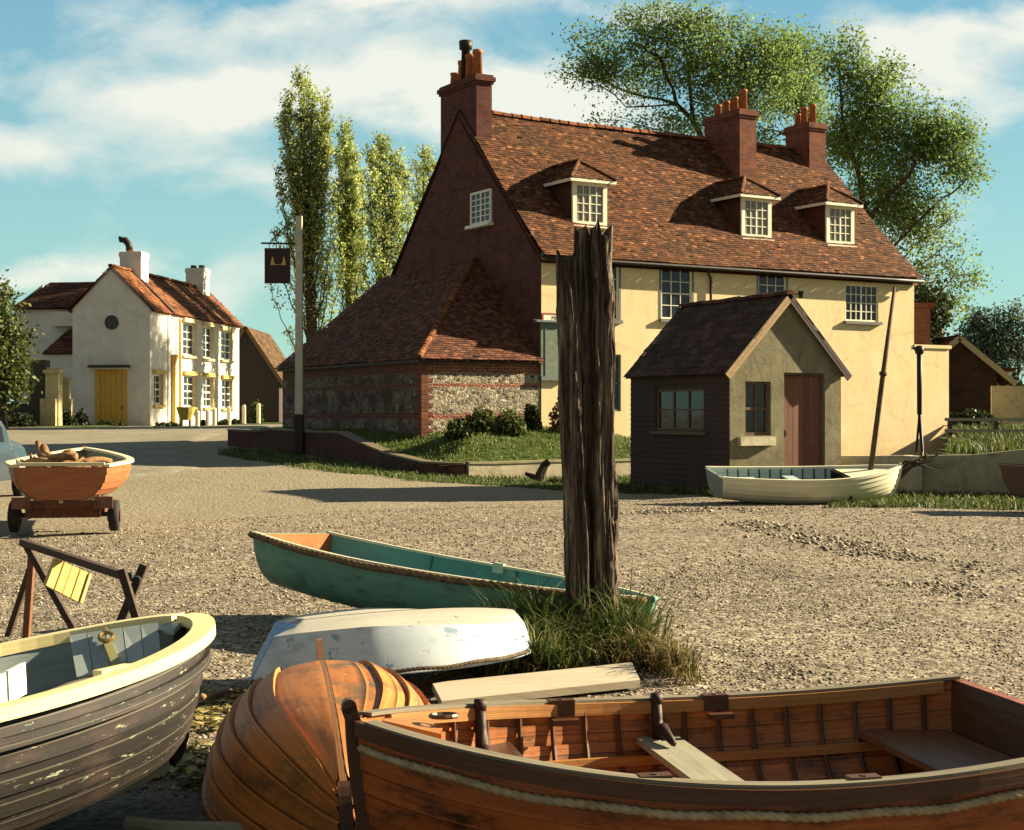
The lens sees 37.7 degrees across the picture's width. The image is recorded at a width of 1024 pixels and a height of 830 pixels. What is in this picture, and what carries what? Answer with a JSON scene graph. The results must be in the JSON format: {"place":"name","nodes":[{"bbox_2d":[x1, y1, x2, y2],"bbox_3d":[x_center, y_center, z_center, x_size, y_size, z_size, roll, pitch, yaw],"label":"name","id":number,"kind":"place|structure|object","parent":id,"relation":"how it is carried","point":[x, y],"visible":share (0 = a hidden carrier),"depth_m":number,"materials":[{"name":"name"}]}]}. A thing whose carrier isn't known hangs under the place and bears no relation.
{"place":"outdoors","nodes":[
{"label":"outdoors","id":0,"kind":"place"},
{"bbox_2d":[0,424,282,485],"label":"road","id":1,"kind":"structure","parent":0,"point":[153,450],"depth_m":49.70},
{"bbox_2d":[255,425,630,465],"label":"grass bank","id":2,"kind":"structure","parent":0,"point":[529,450],"depth_m":38.50,"materials":[{"name":"green plant"}]},
{"bbox_2d":[274,256,543,436],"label":"flint outbuilding","id":3,"kind":"structure","parent":2,"relation":"on","point":[422,352],"depth_m":42.66,"materials":[{"name":"tile"}]},
{"bbox_2d":[442,417,475,440],"bbox_3d":[-1.366,0.406,38.881,0.892,0.702,0.814,0,0,21],"label":"bush","id":4,"kind":"object","parent":2,"relation":"on","point":[456,430],"visible":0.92,"depth_m":38.71,"materials":[{"name":"green plant"}]},
{"bbox_2d":[465,405,499,434],"bbox_3d":[-0.824,0.172,39.178,0.998,0.858,0.938,0,0,-16],"label":"bush","id":5,"kind":"object","parent":2,"relation":"on","point":[479,420],"visible":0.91,"depth_m":39.00,"materials":[{"name":"green plant"}]},
{"bbox_2d":[496,407,527,435],"bbox_3d":[-0.097,0.205,39.402,0.962,0.876,0.901,0,0,34],"label":"bush","id":6,"kind":"object","parent":2,"relation":"on","point":[518,425],"visible":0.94,"depth_m":39.23,"materials":[{"name":"green plant"}]},
{"bbox_2d":[523,403,542,431],"bbox_3d":[0.527,0.131,40.001,0.685,0.906,0.506,0,0,0],"label":"bush","id":7,"kind":"object","parent":2,"relation":"on","point":[531,418],"visible":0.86,"depth_m":39.90,"materials":[{"name":"green plant"}]},
{"bbox_2d":[548,397,559,432],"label":"bush","id":8,"kind":"object","parent":2,"relation":"on","point":[554,417],"visible":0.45,"depth_m":40.14,"materials":[{"name":"brown plant"}]},
{"bbox_2d":[0,423,1023,829],"bbox_3d":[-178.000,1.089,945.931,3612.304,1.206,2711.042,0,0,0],"label":"ground","id":9,"kind":"structure","parent":0,"point":[212,489],"depth_m":16.63,"materials":[{"name":"beige gravel"}]},
{"bbox_2d":[0,421,26,495],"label":"parked car","id":10,"kind":"object","parent":9,"relation":"on","point":[10,449],"visible":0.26,"depth_m":28.79,"materials":[{"name":"grey paint"}]},
{"bbox_2d":[0,269,46,429],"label":"garden tree","id":11,"kind":"object","parent":9,"relation":"on","point":[14,375],"visible":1,"depth_m":57.63,"materials":[{"name":"green plant"}]},
{"bbox_2d":[26,425,120,426],"bbox_3d":[-38.400,0.552,62.000,43.200,0.250,9.000,0,0,0],"label":"grass strip","id":12,"kind":"object","parent":9,"relation":"on","point":[79,426],"depth_m":62.80,"materials":[{"name":"green plant"}]},
{"bbox_2d":[0,411,38,426],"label":"shrub","id":13,"kind":"object","parent":12,"relation":"on","point":[23,419],"visible":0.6,"depth_m":61.61,"materials":[{"name":"green plant"}]},
{"bbox_2d":[0,360,49,425],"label":"wall","id":14,"kind":"structure","parent":12,"relation":"on","point":[32,407],"depth_m":63.90,"materials":[{"name":"grey paint"}]},
{"bbox_2d":[40,367,64,425],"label":"gate pier","id":15,"kind":"structure","parent":12,"relation":"on","point":[51,409],"depth_m":63.00,"materials":[{"name":"yellow stone"}]},
{"bbox_2d":[62,377,72,417],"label":"gate pier","id":16,"kind":"structure","parent":12,"relation":"on","point":[67,402],"depth_m":64.93,"materials":[{"name":"yellow stone"}]},
{"bbox_2d":[62,409,79,424],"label":"shrub","id":17,"kind":"object","parent":12,"relation":"on","point":[69,420],"visible":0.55,"depth_m":64.39,"materials":[{"name":"green plant"}]},
{"bbox_2d":[76,408,91,424],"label":"shrub","id":18,"kind":"object","parent":12,"relation":"on","point":[82,417],"visible":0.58,"depth_m":65.85,"materials":[{"name":"green plant"}]},
{"bbox_2d":[4,539,148,638],"bbox_3d":[-3.137,1.305,10.097,0.695,0.824,2.524,0,0,-45],"label":"trestle","id":19,"kind":"object","parent":9,"relation":"on","point":[123,576],"visible":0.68,"depth_m":10.45,"materials":[{"name":"wood"}]},
{"bbox_2d":[43,558,91,603],"bbox_3d":[-3.045,1.135,10.254,0.065,0.330,0.361,0,0,42],"label":"slatted board","id":20,"kind":"object","parent":19,"relation":"hanging from","point":[69,581],"visible":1,"depth_m":10.24,"materials":[{"name":"yellow wood"}]},
{"bbox_2d":[0,612,215,829],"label":"work boat","id":21,"kind":"object","parent":9,"relation":"on","point":[70,743],"visible":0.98,"depth_m":5.41,"materials":[{"name":"grey paint"}]},
{"bbox_2d":[70,622,159,679],"bbox_3d":[-1.647,0.979,6.221,0.362,0.201,0.358,0,0,-17],"label":"hatch board","id":22,"kind":"object","parent":21,"relation":"in","point":[111,646],"visible":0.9,"depth_m":6.22,"materials":[{"name":"paint"}]},
{"bbox_2d":[96,419,125,425],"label":"shrub","id":23,"kind":"object","parent":9,"relation":"on","point":[105,422],"visible":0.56,"depth_m":66.28,"materials":[{"name":"green plant"}]},
{"bbox_2d":[15,236,243,425],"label":"white house","id":24,"kind":"structure","parent":9,"relation":"on","point":[130,340],"depth_m":70.06,"materials":[{"name":"beige paint"}]},
{"bbox_2d":[95,369,126,425],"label":"door","id":25,"kind":"structure","parent":24,"relation":"in","point":[110,385],"depth_m":68.21,"materials":[{"name":"yellow paint"}]},
{"bbox_2d":[104,315,118,329],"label":"round window","id":26,"kind":"structure","parent":24,"relation":"in","point":[111,322],"depth_m":68.21,"materials":[{"name":"grey glass"}]},
{"bbox_2d":[154,374,159,404],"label":"window","id":27,"kind":"structure","parent":24,"relation":"in","point":[156,376],"depth_m":69.16,"materials":[{"name":"beige paint"}]},
{"bbox_2d":[183,322,192,355],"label":"window","id":28,"kind":"structure","parent":24,"relation":"in","point":[187,327],"depth_m":73.16,"materials":[{"name":"beige paint"}]},
{"bbox_2d":[184,375,192,406],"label":"window","id":29,"kind":"structure","parent":24,"relation":"in","point":[188,380],"depth_m":73.29,"materials":[{"name":"beige paint"}]},
{"bbox_2d":[203,326,210,358],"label":"window","id":30,"kind":"structure","parent":24,"relation":"in","point":[206,330],"depth_m":75.85,"materials":[{"name":"beige paint"}]},
{"bbox_2d":[203,377,210,407],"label":"window","id":31,"kind":"structure","parent":24,"relation":"in","point":[206,380],"depth_m":75.85,"materials":[{"name":"beige paint"}]},
{"bbox_2d":[221,330,229,359],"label":"window","id":32,"kind":"structure","parent":24,"relation":"in","point":[225,335],"depth_m":78.72,"materials":[{"name":"beige paint"}]},
{"bbox_2d":[222,379,229,407],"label":"window","id":33,"kind":"structure","parent":24,"relation":"in","point":[225,382],"depth_m":78.72,"materials":[{"name":"beige paint"}]},
{"bbox_2d":[154,421,179,426],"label":"shrub","id":34,"kind":"object","parent":9,"relation":"on","point":[167,424],"visible":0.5,"depth_m":63.80,"materials":[{"name":"green plant"}]},
{"bbox_2d":[123,816,242,829],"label":"pole","id":35,"kind":"object","parent":9,"relation":"on","point":[134,823],"visible":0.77,"depth_m":5.90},
{"bbox_2d":[176,407,194,425],"bbox_3d":[-13.815,0.115,63.500,0.800,0.911,0.800,0,0,0],"label":"tub","id":36,"kind":"object","parent":9,"relation":"on","point":[185,413],"visible":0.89,"depth_m":63.26,"materials":[{"name":"yellow wood"}]},
{"bbox_2d":[155,686,249,789],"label":"leaf litter","id":37,"kind":"object","parent":9,"relation":"on","point":[202,753],"visible":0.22,"depth_m":7.81,"materials":[{"name":"yellow plant"}]},
{"bbox_2d":[199,688,242,700],"bbox_3d":[-1.671,1.609,8.650,0.042,0.131,0.711,0,0,8],"label":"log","id":38,"kind":"object","parent":9,"relation":"on","point":[208,695],"visible":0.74,"depth_m":8.49,"materials":[{"name":"brown wood"}]},
{"bbox_2d":[231,422,282,424],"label":"grass strip","id":39,"kind":"object","parent":9,"relation":"on","point":[260,423],"depth_m":77.45,"materials":[{"name":"green plant"}]},
{"bbox_2d":[248,399,263,423],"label":"shrub","id":40,"kind":"object","parent":39,"relation":"on","point":[252,413],"visible":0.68,"depth_m":84.87,"materials":[{"name":"green plant"}]},
{"bbox_2d":[239,324,286,422],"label":"barn","id":41,"kind":"structure","parent":9,"relation":"on","point":[261,357],"depth_m":90.00,"materials":[{"name":"red brick"}]},
{"bbox_2d":[264,63,349,350],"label":"poplar tree","id":42,"kind":"object","parent":9,"relation":"on","point":[307,205],"visible":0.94,"depth_m":75.49,"materials":[{"name":"green plant"}]},
{"bbox_2d":[202,638,430,829],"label":"overturned dinghy","id":43,"kind":"object","parent":9,"relation":"on","point":[277,758],"visible":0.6,"depth_m":6.06,"materials":[{"name":"brown wood"}]},
{"bbox_2d":[329,114,372,313],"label":"poplar tree","id":44,"kind":"object","parent":9,"relation":"on","point":[352,226],"visible":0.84,"depth_m":78.50,"materials":[{"name":"green plant"}]},
{"bbox_2d":[357,128,417,292],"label":"poplar tree","id":45,"kind":"object","parent":9,"relation":"on","point":[390,220],"visible":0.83,"depth_m":76.64,"materials":[{"name":"green plant"}]},
{"bbox_2d":[407,144,436,222],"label":"poplar tree","id":46,"kind":"object","parent":9,"relation":"on","point":[426,170],"visible":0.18,"depth_m":81.88,"materials":[{"name":"green plant"}]},
{"bbox_2d":[227,428,630,477],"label":"retaining wall","id":47,"kind":"structure","parent":9,"relation":"on","point":[344,445],"depth_m":39.35,"materials":[{"name":"concrete"}]},
{"bbox_2d":[218,446,659,493],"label":"verge","id":48,"kind":"structure","parent":9,"relation":"on","point":[541,486],"depth_m":37.14,"materials":[{"name":"green plant"}]},
{"bbox_2d":[261,216,303,454],"bbox_3d":[-6.590,-2.228,43.000,1.211,6.955,0.240,0,0,0],"label":"sign post","id":49,"kind":"object","parent":48,"relation":"on","point":[298,430],"visible":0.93,"depth_m":42.90,"materials":[{"name":"wood"}]},
{"bbox_2d":[265,244,290,282],"bbox_3d":[-6.723,-4.342,42.983,0.734,1.133,0.093,0,0,0],"label":"hanging sign","id":50,"kind":"object","parent":49,"relation":"hanging from","point":[277,265],"visible":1,"depth_m":42.97,"materials":[{"name":"black wood"}]},
{"bbox_2d":[524,459,550,480],"bbox_3d":[0.605,1.362,35.200,0.634,0.672,0.280,0,0,0],"label":"tree stump","id":51,"kind":"object","parent":48,"relation":"on","point":[541,472],"visible":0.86,"depth_m":35.12,"materials":[{"name":"wood"}]},
{"bbox_2d":[415,666,477,687],"bbox_3d":[-0.190,1.604,9.587,0.090,0.103,1.403,0,0,31],"label":"mooring rope","id":52,"kind":"object","parent":9,"relation":"on","point":[441,676],"visible":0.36,"depth_m":9.22,"materials":[{"name":"brown fabric"}]},
{"bbox_2d":[248,531,657,626],"bbox_3d":[-0.425,1.342,11.291,3.420,0.507,1.338,6,0,35],"label":"green boat","id":53,"kind":"object","parent":9,"relation":"on","point":[347,569],"visible":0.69,"depth_m":11.37,"materials":[{"name":"teal paint"}]},
{"bbox_2d":[446,559,698,667],"bbox_3d":[0.381,1.298,9.927,1.861,0.704,1.402,0,0,0],"label":"grass tuft","id":54,"kind":"object","parent":9,"relation":"on","point":[538,605],"visible":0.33,"depth_m":9.81,"materials":[{"name":"green plant"}]},
{"bbox_2d":[471,603,686,677],"bbox_3d":[0.310,1.423,9.643,1.712,0.454,1.667,0,0,0],"label":"grass tuft","id":55,"kind":"object","parent":9,"relation":"on","point":[545,649],"visible":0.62,"depth_m":9.36,"materials":[{"name":"green plant"}]},
{"bbox_2d":[555,218,618,664],"bbox_3d":[0.506,0.294,9.969,0.437,3.188,0.388,0,0,0],"label":"weathered post","id":56,"kind":"object","parent":9,"relation":"on","point":[585,304],"visible":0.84,"depth_m":9.87,"materials":[{"name":"brown wood"}]},
{"bbox_2d":[469,621,715,686],"bbox_3d":[0.454,1.471,9.555,1.754,0.354,1.419,0,0,0],"label":"grass tuft","id":57,"kind":"object","parent":9,"relation":"on","point":[668,656],"visible":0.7,"depth_m":9.29,"materials":[{"name":"plant"}]},
{"bbox_2d":[617,481,715,496],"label":"grass","id":58,"kind":"structure","parent":9,"relation":"on","point":[645,488],"depth_m":31.09,"materials":[{"name":"green plant"}]},
{"bbox_2d":[390,39,951,455],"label":"inn","id":59,"kind":"structure","parent":9,"relation":"on","point":[727,205],"depth_m":47.01,"materials":[{"name":"red brick"}]},
{"bbox_2d":[465,188,493,229],"bbox_3d":[-0.987,-6.165,44.894,0.789,1.094,1.371,0,0,-5],"label":"window","id":60,"kind":"structure","parent":59,"relation":"in","point":[480,201],"depth_m":44.90,"materials":[{"name":"beige paint"}]},
{"bbox_2d":[533,319,557,380],"bbox_3d":[1.119,-1.821,42.059,1.121,1.706,0.200,0,0,-30],"label":"notice board","id":61,"kind":"object","parent":59,"relation":"attached to","point":[548,350],"visible":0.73,"depth_m":42.01,"materials":[{"name":"paint"}]},
{"bbox_2d":[542,313,555,319],"bbox_3d":[1.205,-2.756,42.179,0.851,0.212,0.040,0,0,-30],"label":"wall sign","id":62,"kind":"object","parent":59,"relation":"attached to","point":[548,316],"visible":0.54,"depth_m":42.06,"materials":[{"name":"beige paint"}]},
{"bbox_2d":[614,355,619,410],"bbox_3d":[2.715,-0.926,43.184,0.873,1.641,0.474,0,0,-4],"label":"window","id":63,"kind":"structure","parent":59,"relation":"in","point":[617,365],"depth_m":43.37,"materials":[{"name":"grey glass"}]},
{"bbox_2d":[612,267,622,323],"bbox_3d":[2.654,-3.491,43.149,1.136,1.718,0.624,0,0,-16],"label":"window","id":64,"kind":"structure","parent":59,"relation":"in","point":[614,269],"depth_m":43.34,"materials":[{"name":"beige paint"}]},
{"bbox_2d":[659,270,690,321],"bbox_3d":[4.877,-3.543,44.365,1.250,1.615,0.734,0,0,-5],"label":"window","id":65,"kind":"structure","parent":59,"relation":"in","point":[675,285],"depth_m":44.40,"materials":[{"name":"glass"}]},
{"bbox_2d":[759,276,785,293],"bbox_3d":[7.996,-3.652,46.274,1.016,1.488,0.565,0,0,-3],"label":"window","id":66,"kind":"structure","parent":59,"relation":"in","point":[767,284],"depth_m":46.29,"materials":[{"name":"beige paint"}]},
{"bbox_2d":[844,284,882,324],"bbox_3d":[11.233,-3.539,48.085,1.504,1.273,0.882,0,0,-4],"label":"window","id":67,"kind":"structure","parent":59,"relation":"in","point":[861,300],"depth_m":48.13,"materials":[{"name":"beige paint"}]},
{"bbox_2d":[544,0,815,136],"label":"oak tree","id":68,"kind":"object","parent":9,"relation":"on","point":[600,71],"visible":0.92,"depth_m":73.24,"materials":[{"name":"green plant"}]},
{"bbox_2d":[340,674,1023,829],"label":"rowing boat","id":69,"kind":"object","parent":9,"relation":"on","point":[944,752],"visible":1,"depth_m":5.10,"materials":[{"name":"brown wood"}]},
{"bbox_2d":[623,289,851,491],"bbox_3d":[4.788,-0.405,32.225,3.248,4.310,4.016,0,0,-28],"label":"hut","id":70,"kind":"object","parent":9,"relation":"on","point":[753,380],"visible":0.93,"depth_m":31.04,"materials":[{"name":"brown paint"}]},
{"bbox_2d":[657,388,703,430],"bbox_3d":[3.576,-0.110,31.577,0.900,0.876,1.595,0,0,0],"label":"window","id":71,"kind":"structure","parent":70,"relation":"in","point":[677,409],"depth_m":31.60,"materials":[{"name":"brown paint"}]},
{"bbox_2d":[745,382,768,435],"bbox_3d":[4.931,-0.130,30.426,0.620,1.090,0.304,0,0,-6],"label":"window","id":72,"kind":"structure","parent":70,"relation":"in","point":[756,393],"depth_m":30.45,"materials":[{"name":"brown paint"}]},
{"bbox_2d":[784,376,818,465],"bbox_3d":[5.978,0.361,30.993,0.964,2.337,0.080,0,0,-28],"label":"door","id":73,"kind":"structure","parent":70,"relation":"in","point":[801,393],"depth_m":31.01,"materials":[{"name":"brown wood"}]},
{"bbox_2d":[755,14,845,144],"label":"oak tree","id":74,"kind":"object","parent":9,"relation":"on","point":[816,99],"visible":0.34,"depth_m":77.56,"materials":[{"name":"green plant"}]},
{"bbox_2d":[705,287,902,503],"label":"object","id":75,"kind":"object","parent":9,"relation":"on","point":[794,484],"visible":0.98,"depth_m":27.77,"materials":[{"name":"beige paint"}]},
{"bbox_2d":[806,13,1002,328],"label":"oak tree","id":76,"kind":"object","parent":9,"relation":"on","point":[928,147],"visible":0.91,"depth_m":69.62,"materials":[{"name":"green plant"}]},
{"bbox_2d":[822,487,1023,510],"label":"verge grass","id":77,"kind":"structure","parent":9,"relation":"on","point":[916,499],"depth_m":27.57,"materials":[{"name":"green plant"}]},
{"bbox_2d":[900,453,944,478],"bbox_3d":[7.982,1.042,29.447,1.141,0.594,0.492,0,0,0],"label":"brushwood","id":78,"kind":"object","parent":77,"relation":"on","point":[906,470],"visible":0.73,"depth_m":29.48,"materials":[{"name":"brown plant"}]},
{"bbox_2d":[914,303,934,344],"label":"brick outhouse","id":79,"kind":"structure","parent":9,"relation":"on","point":[921,323],"depth_m":57.00,"materials":[{"name":"brick"}]},
{"bbox_2d":[841,449,1023,494],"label":"garden wall","id":80,"kind":"structure","parent":9,"relation":"on","point":[977,472],"depth_m":30.52,"materials":[{"name":"concrete"}]},
{"bbox_2d":[913,345,926,458],"bbox_3d":[8.402,-0.262,30.690,0.230,2.326,0.351,0,0,-38],"label":"iron post","id":81,"kind":"object","parent":80,"relation":"on","point":[919,350],"visible":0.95,"depth_m":30.71,"materials":[{"name":"black metal"}]},
{"bbox_2d":[914,271,957,344],"bbox_3d":[17.127,-2.130,62.054,2.973,7.696,2.554,0,0,-37],"label":"yew tree","id":82,"kind":"object","parent":9,"relation":"on","point":[928,294],"visible":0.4,"depth_m":61.53,"materials":[{"name":"green plant"}]},
{"bbox_2d":[953,298,997,359],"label":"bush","id":83,"kind":"object","parent":9,"relation":"on","point":[972,328],"visible":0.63,"depth_m":109.62,"materials":[{"name":"green plant"}]},
{"bbox_2d":[975,301,1022,372],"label":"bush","id":84,"kind":"object","parent":9,"relation":"on","point":[1000,355],"visible":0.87,"depth_m":109.42,"materials":[{"name":"green plant"}]},
{"bbox_2d":[991,386,1023,423],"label":"wall","id":85,"kind":"structure","parent":9,"relation":"on","point":[1007,401],"depth_m":51.90,"materials":[{"name":"paint"}]},
{"bbox_2d":[997,294,1023,379],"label":"tree","id":86,"kind":"object","parent":9,"relation":"on","point":[1018,352],"visible":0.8,"depth_m":109.83,"materials":[{"name":"green plant"}]},
{"bbox_3d":[9.925,1.565,25.400,1.850,0.270,1.000,0,0,0],"label":"timber chock","id":87,"kind":"object","parent":9,"relation":"on","visible":0},
{"bbox_2d":[999,463,1023,497],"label":"boat","id":88,"kind":"object","parent":87,"relation":"on","point":[1013,476],"visible":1,"depth_m":25.46,"materials":[{"name":"red paint"}]},
{"bbox_2d":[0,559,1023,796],"bbox_3d":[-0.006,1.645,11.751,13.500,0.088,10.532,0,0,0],"label":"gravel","id":89,"kind":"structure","parent":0,"point":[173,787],"depth_m":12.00,"materials":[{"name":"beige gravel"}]},
{"bbox_2d":[249,607,530,683],"bbox_3d":[-0.726,1.344,9.077,1.696,0.315,1.190,-4,0,-8],"label":"overturned pram","id":90,"kind":"object","parent":89,"relation":"on","point":[399,641],"visible":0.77,"depth_m":8.68,"materials":[{"name":"white paint"}]},
{"bbox_2d":[432,662,639,703],"bbox_3d":[0.168,1.568,8.738,1.436,0.101,0.348,0,0,-28],"label":"plank","id":91,"kind":"object","parent":89,"relation":"on","point":[551,683],"visible":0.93,"depth_m":8.67,"materials":[{"name":"beige wood"}]},
{"bbox_2d":[0,494,1023,607],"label":"gravel","id":92,"kind":"structure","parent":0,"point":[554,550],"depth_m":20.05,"materials":[{"name":"beige gravel"}]},
{"bbox_2d":[7,494,120,531],"bbox_3d":[-6.591,1.360,22.710,1.514,0.540,4.304,0,0,-11],"label":"trailer","id":93,"kind":"object","parent":92,"relation":"on","point":[96,505],"visible":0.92,"depth_m":20.69,"materials":[{"name":"metal"}]},
{"bbox_2d":[6,446,133,502],"bbox_3d":[-6.558,0.874,22.440,1.774,0.744,3.780,0,0,-11],"label":"trailer boat","id":94,"kind":"object","parent":93,"relation":"on","point":[60,484],"visible":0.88,"depth_m":20.65,"materials":[{"name":"orange paint"}]},
{"bbox_2d":[21,452,77,462],"bbox_3d":[-6.544,0.612,21.155,0.886,0.183,0.116,0,0,13],"label":"driftwood log","id":95,"kind":"object","parent":94,"relation":"in","point":[70,456],"visible":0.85,"depth_m":21.06,"materials":[{"name":"brown wood"}]},
{"bbox_2d":[37,449,74,461],"bbox_3d":[-6.543,0.592,21.491,0.866,0.220,0.141,0,0,42],"label":"driftwood log","id":96,"kind":"object","parent":94,"relation":"in","point":[39,454],"visible":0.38,"depth_m":21.36,"materials":[{"name":"brown wood"}]},
{"bbox_2d":[41,457,100,466],"bbox_3d":[-6.185,0.693,21.109,0.893,0.213,0.101,0,0,-35],"label":"driftwood log","id":97,"kind":"object","parent":94,"relation":"in","point":[82,459],"visible":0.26,"depth_m":21.15,"materials":[{"name":"brown wood"}]},
{"bbox_2d":[22,457,52,466],"bbox_3d":[-6.628,0.685,21.071,0.600,0.185,0.111,0,0,11],"label":"driftwood log","id":98,"kind":"object","parent":97,"relation":"on","point":[37,459],"visible":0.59,"depth_m":21.05,"materials":[{"name":"brown wood"}]},
{"bbox_2d":[63,456,112,466],"bbox_3d":[-6.188,0.722,21.766,0.886,0.233,0.174,0,0,-43],"label":"driftwood log","id":99,"kind":"object","parent":94,"relation":"in","point":[99,459],"visible":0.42,"depth_m":21.90,"materials":[{"name":"beige wood"}]},
{"bbox_2d":[0,0,1023,403],"label":"sky","id":100,"kind":"structure","parent":0,"point":[150,123],"materials":[{"name":"blue"}]},
{"bbox_2d":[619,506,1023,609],"bbox_3d":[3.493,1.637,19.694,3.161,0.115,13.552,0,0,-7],"label":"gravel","id":101,"kind":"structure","parent":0,"point":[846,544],"depth_m":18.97,"materials":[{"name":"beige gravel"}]},
{"bbox_2d":[936,421,1023,454],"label":"grass bank","id":102,"kind":"structure","parent":0,"point":[1004,425],"depth_m":35.97,"materials":[{"name":"green plant"}]},
{"bbox_2d":[932,334,1017,417],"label":"shingle barn","id":103,"kind":"structure","parent":102,"relation":"on","point":[975,374],"depth_m":60.00,"materials":[{"name":"wood"}]},
{"bbox_2d":[952,408,1003,427],"bbox_3d":[13.594,0.139,44.014,1.485,0.705,1.421,0,0,0],"label":"bush","id":104,"kind":"object","parent":102,"relation":"on","point":[972,413],"visible":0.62,"depth_m":43.70,"materials":[{"name":"green plant"}]},
{"bbox_2d":[945,418,1023,441],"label":"rail fence","id":105,"kind":"object","parent":102,"relation":"on","point":[949,430],"visible":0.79,"depth_m":37.40,"materials":[{"name":"brown wood"}]},
{"bbox_2d":[1010,371,1023,385],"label":"bush","id":106,"kind":"object","parent":102,"relation":"on","point":[1016,378],"visible":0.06,"depth_m":65.71,"materials":[{"name":"green plant"}]},
{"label":"driftwood log","id":107,"kind":"object","parent":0,"visible":0},
{"bbox_2d":[35,440,51,456],"bbox_3d":[-6.891,0.565,22.085,0.185,0.376,0.958,0,0,-29],"label":"driftwood log","id":108,"kind":"object","parent":107,"relation":"on","point":[43,448],"visible":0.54,"depth_m":22.05,"materials":[{"name":"brown wood"}]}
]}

